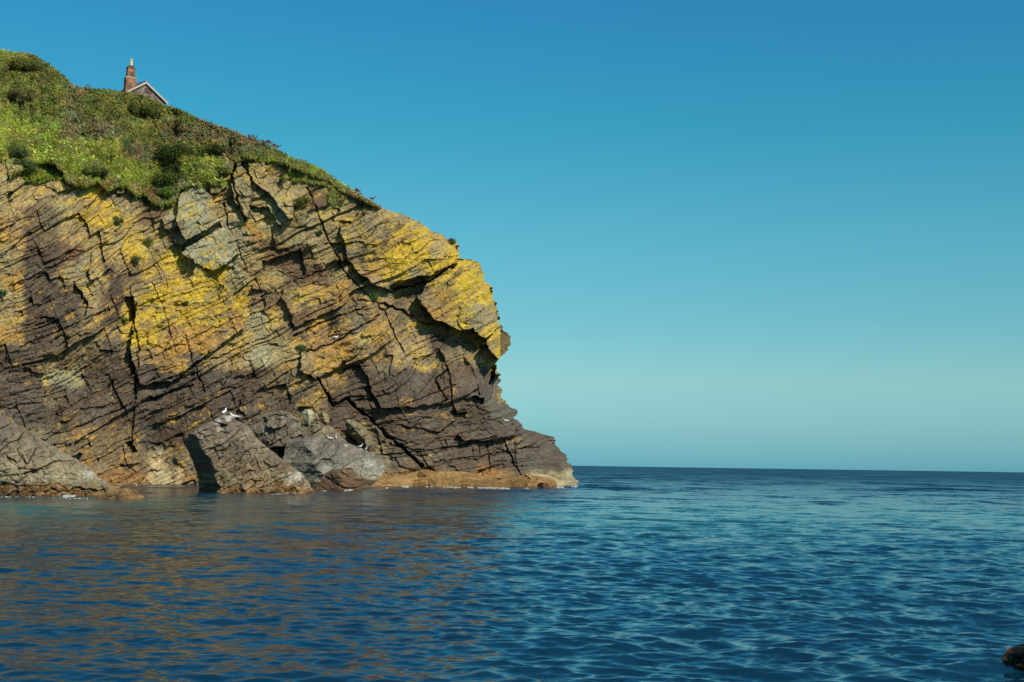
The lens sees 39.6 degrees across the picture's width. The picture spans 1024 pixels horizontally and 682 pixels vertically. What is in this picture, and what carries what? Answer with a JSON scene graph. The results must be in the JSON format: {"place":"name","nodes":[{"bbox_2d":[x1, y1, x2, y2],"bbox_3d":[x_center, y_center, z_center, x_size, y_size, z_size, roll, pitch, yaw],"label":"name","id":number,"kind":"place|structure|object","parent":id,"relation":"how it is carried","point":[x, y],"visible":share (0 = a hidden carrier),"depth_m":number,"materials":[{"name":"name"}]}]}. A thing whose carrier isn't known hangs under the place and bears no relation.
{"place":"outdoors","nodes":[
{"label":"outdoors","id":0,"kind":"place"},
{"bbox_2d":[0,75,577,485],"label":"cliff","id":1,"kind":"structure","parent":0,"point":[263,281],"depth_m":137.22,"materials":[{"name":"brown stone"}]},
{"bbox_2d":[0,289,7,301],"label":"rock plant","id":2,"kind":"object","parent":1,"relation":"on","point":[3,294],"visible":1,"depth_m":115.93,"materials":[{"name":"green plant"}]},
{"bbox_2d":[6,142,30,158],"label":"bush","id":3,"kind":"object","parent":1,"relation":"on","point":[19,151],"visible":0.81,"depth_m":127.23,"materials":[{"name":"green plant"}]},
{"bbox_2d":[7,87,35,102],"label":"bush","id":4,"kind":"object","parent":1,"relation":"on","point":[26,96],"visible":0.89,"depth_m":136.81,"materials":[{"name":"green plant"}]},
{"bbox_2d":[12,158,37,174],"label":"bush","id":5,"kind":"object","parent":1,"relation":"on","point":[28,168],"visible":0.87,"depth_m":126.12,"materials":[{"name":"green plant"}]},
{"bbox_2d":[7,56,47,71],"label":"bush","id":6,"kind":"object","parent":1,"relation":"on","point":[20,64],"visible":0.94,"depth_m":143.10,"materials":[{"name":"green plant"}]},
{"bbox_2d":[82,165,108,178],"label":"bush","id":7,"kind":"object","parent":1,"relation":"on","point":[101,172],"visible":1,"depth_m":132.28,"materials":[{"name":"green plant"}]},
{"bbox_2d":[112,216,123,225],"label":"rock plant","id":8,"kind":"object","parent":1,"relation":"on","point":[118,221],"visible":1,"depth_m":133.34,"materials":[{"name":"green plant"}]},
{"bbox_2d":[120,316,128,324],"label":"rock plant","id":9,"kind":"object","parent":1,"relation":"on","point":[124,320],"visible":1,"depth_m":131.04,"materials":[{"name":"green plant"}]},
{"bbox_2d":[130,254,141,266],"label":"rock plant","id":10,"kind":"object","parent":1,"relation":"on","point":[135,259],"visible":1,"depth_m":133.47,"materials":[{"name":"green plant"}]},
{"bbox_2d":[124,101,153,117],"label":"bush","id":11,"kind":"object","parent":1,"relation":"on","point":[145,109],"visible":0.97,"depth_m":147.16,"materials":[{"name":"green plant"}]},
{"bbox_2d":[120,59,167,104],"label":"house","id":12,"kind":"structure","parent":1,"relation":"on","point":[132,85],"depth_m":155.94,"materials":[{"name":"stone"}]},
{"bbox_2d":[143,238,153,247],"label":"rock plant","id":13,"kind":"object","parent":1,"relation":"on","point":[148,242],"visible":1,"depth_m":135.98,"materials":[{"name":"green plant"}]},
{"bbox_2d":[149,107,161,119],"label":"bush","id":14,"kind":"object","parent":1,"relation":"on","point":[155,114],"visible":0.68,"depth_m":149.60,"materials":[{"name":"green plant"}]},
{"bbox_2d":[151,170,178,186],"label":"bush","id":15,"kind":"object","parent":1,"relation":"on","point":[171,178],"visible":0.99,"depth_m":139.14,"materials":[{"name":"green plant"}]},
{"bbox_2d":[153,186,176,198],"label":"bush","id":16,"kind":"object","parent":1,"relation":"on","point":[166,192],"visible":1,"depth_m":138.18,"materials":[{"name":"green plant"}]},
{"bbox_2d":[156,139,195,164],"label":"bush","id":17,"kind":"object","parent":1,"relation":"on","point":[165,152],"visible":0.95,"depth_m":142.21,"materials":[{"name":"green plant"}]},
{"bbox_2d":[0,48,381,209],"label":"hillside scrub","id":18,"kind":"object","parent":1,"relation":"on","point":[21,111],"visible":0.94,"depth_m":141.87,"materials":[{"name":"green plant"}]},
{"bbox_2d":[202,141,225,155],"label":"bush","id":19,"kind":"object","parent":1,"relation":"on","point":[218,148],"visible":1,"depth_m":142.09,"materials":[{"name":"green plant"}]},
{"bbox_2d":[258,139,272,145],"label":"tall weed","id":20,"kind":"object","parent":1,"relation":"on","point":[267,141],"visible":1,"depth_m":144.29,"materials":[{"name":"brown plant"}]},
{"bbox_2d":[249,409,301,447],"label":"boulder","id":21,"kind":"object","parent":1,"relation":"on","point":[278,428],"visible":0.92,"depth_m":131.40,"materials":[{"name":"grey stone"}]},
{"bbox_2d":[279,175,286,188],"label":"rock plant","id":22,"kind":"object","parent":1,"relation":"on","point":[282,180],"visible":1,"depth_m":141.38,"materials":[{"name":"green plant"}]},
{"bbox_2d":[296,344,307,352],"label":"rock plant","id":23,"kind":"object","parent":1,"relation":"on","point":[302,347],"visible":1,"depth_m":137.51,"materials":[{"name":"green plant"}]},
{"bbox_2d":[294,196,310,206],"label":"rock plant","id":24,"kind":"object","parent":1,"relation":"on","point":[299,201],"visible":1,"depth_m":140.64,"materials":[{"name":"green plant"}]},
{"bbox_2d":[290,423,346,442],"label":"boulder","id":25,"kind":"object","parent":1,"relation":"on","point":[318,430],"visible":0.59,"depth_m":131.84,"materials":[{"name":"grey stone"}]},
{"bbox_2d":[302,409,313,424],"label":"boulder","id":26,"kind":"object","parent":25,"relation":"on","point":[308,416],"visible":1,"depth_m":132.84,"materials":[{"name":"grey stone"}]},
{"bbox_2d":[318,410,329,425],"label":"boulder","id":27,"kind":"object","parent":25,"relation":"on","point":[323,417],"visible":1,"depth_m":133.94,"materials":[{"name":"brown stone"}]},
{"bbox_2d":[314,230,322,236],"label":"rock plant","id":28,"kind":"object","parent":1,"relation":"on","point":[319,233],"visible":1,"depth_m":141.34,"materials":[{"name":"green plant"}]},
{"bbox_2d":[345,419,375,451],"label":"boulder","id":29,"kind":"object","parent":1,"relation":"on","point":[359,433],"visible":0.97,"depth_m":136.32,"materials":[{"name":"brown stone"}]},
{"bbox_2d":[356,275,366,282],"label":"rock plant","id":30,"kind":"object","parent":1,"relation":"on","point":[361,278],"visible":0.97,"depth_m":142.76,"materials":[{"name":"green plant"}]},
{"bbox_2d":[367,293,378,303],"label":"rock plant","id":31,"kind":"object","parent":1,"relation":"on","point":[374,297],"visible":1,"depth_m":142.43,"materials":[{"name":"green plant"}]},
{"bbox_2d":[448,237,455,245],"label":"rock plant","id":32,"kind":"object","parent":1,"relation":"on","point":[451,241],"visible":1,"depth_m":150.56,"materials":[{"name":"green plant"}]},
{"bbox_2d":[0,466,1023,681],"bbox_3d":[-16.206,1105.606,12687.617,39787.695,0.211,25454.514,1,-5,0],"label":"sea","id":33,"kind":"structure","parent":0,"point":[638,574],"depth_m":26.89,"materials":[{"name":"liquid"}]},
{"bbox_2d":[0,411,119,495],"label":"shore rock","id":34,"kind":"object","parent":33,"relation":"in","point":[31,464],"visible":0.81,"depth_m":85.52,"materials":[{"name":"stone"}]},
{"bbox_2d":[96,488,144,499],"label":"shore rock","id":35,"kind":"object","parent":33,"relation":"in","point":[124,494],"visible":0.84,"depth_m":78.12,"materials":[{"name":"beige stone"}]},
{"bbox_2d":[184,415,314,493],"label":"boulder","id":36,"kind":"object","parent":33,"relation":"in","point":[228,453],"visible":0.92,"depth_m":98.75,"materials":[{"name":"stone"}]},
{"bbox_2d":[5,484,577,498],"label":"sea foam","id":37,"kind":"object","parent":33,"relation":"on","point":[66,496],"visible":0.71,"depth_m":129.35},
{"bbox_2d":[283,434,386,487],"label":"boulder","id":38,"kind":"object","parent":33,"relation":"in","point":[312,460],"visible":0.76,"depth_m":127.48,"materials":[{"name":"grey stone"}]},
{"bbox_2d":[316,468,362,489],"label":"boulder","id":39,"kind":"object","parent":33,"relation":"in","point":[345,478],"visible":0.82,"depth_m":115.74,"materials":[{"name":"brown stone"}]},
{"bbox_2d":[412,469,510,486],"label":"shore rock","id":40,"kind":"object","parent":33,"relation":"in","point":[430,477],"visible":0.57,"depth_m":137.35,"materials":[{"name":"brown stone"}]},
{"bbox_2d":[506,474,556,487],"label":"shore rock","id":41,"kind":"object","parent":33,"relation":"in","point":[525,480],"visible":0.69,"depth_m":141.86,"materials":[{"name":"beige stone"}]},
{"bbox_2d":[537,483,549,487],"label":"shore rock","id":42,"kind":"object","parent":33,"relation":"in","point":[542,485],"visible":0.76,"depth_m":136.50,"materials":[{"name":"brown stone"}]},
{"bbox_2d":[1002,644,1023,669],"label":"shore rock","id":43,"kind":"object","parent":33,"relation":"in","point":[1013,656],"visible":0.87,"depth_m":16.07,"materials":[{"name":"brown stone"}]},
{"bbox_2d":[0,0,1023,471],"label":"sky","id":44,"kind":"structure","parent":0,"point":[764,234],"materials":[{"name":"blue"}]}
]}

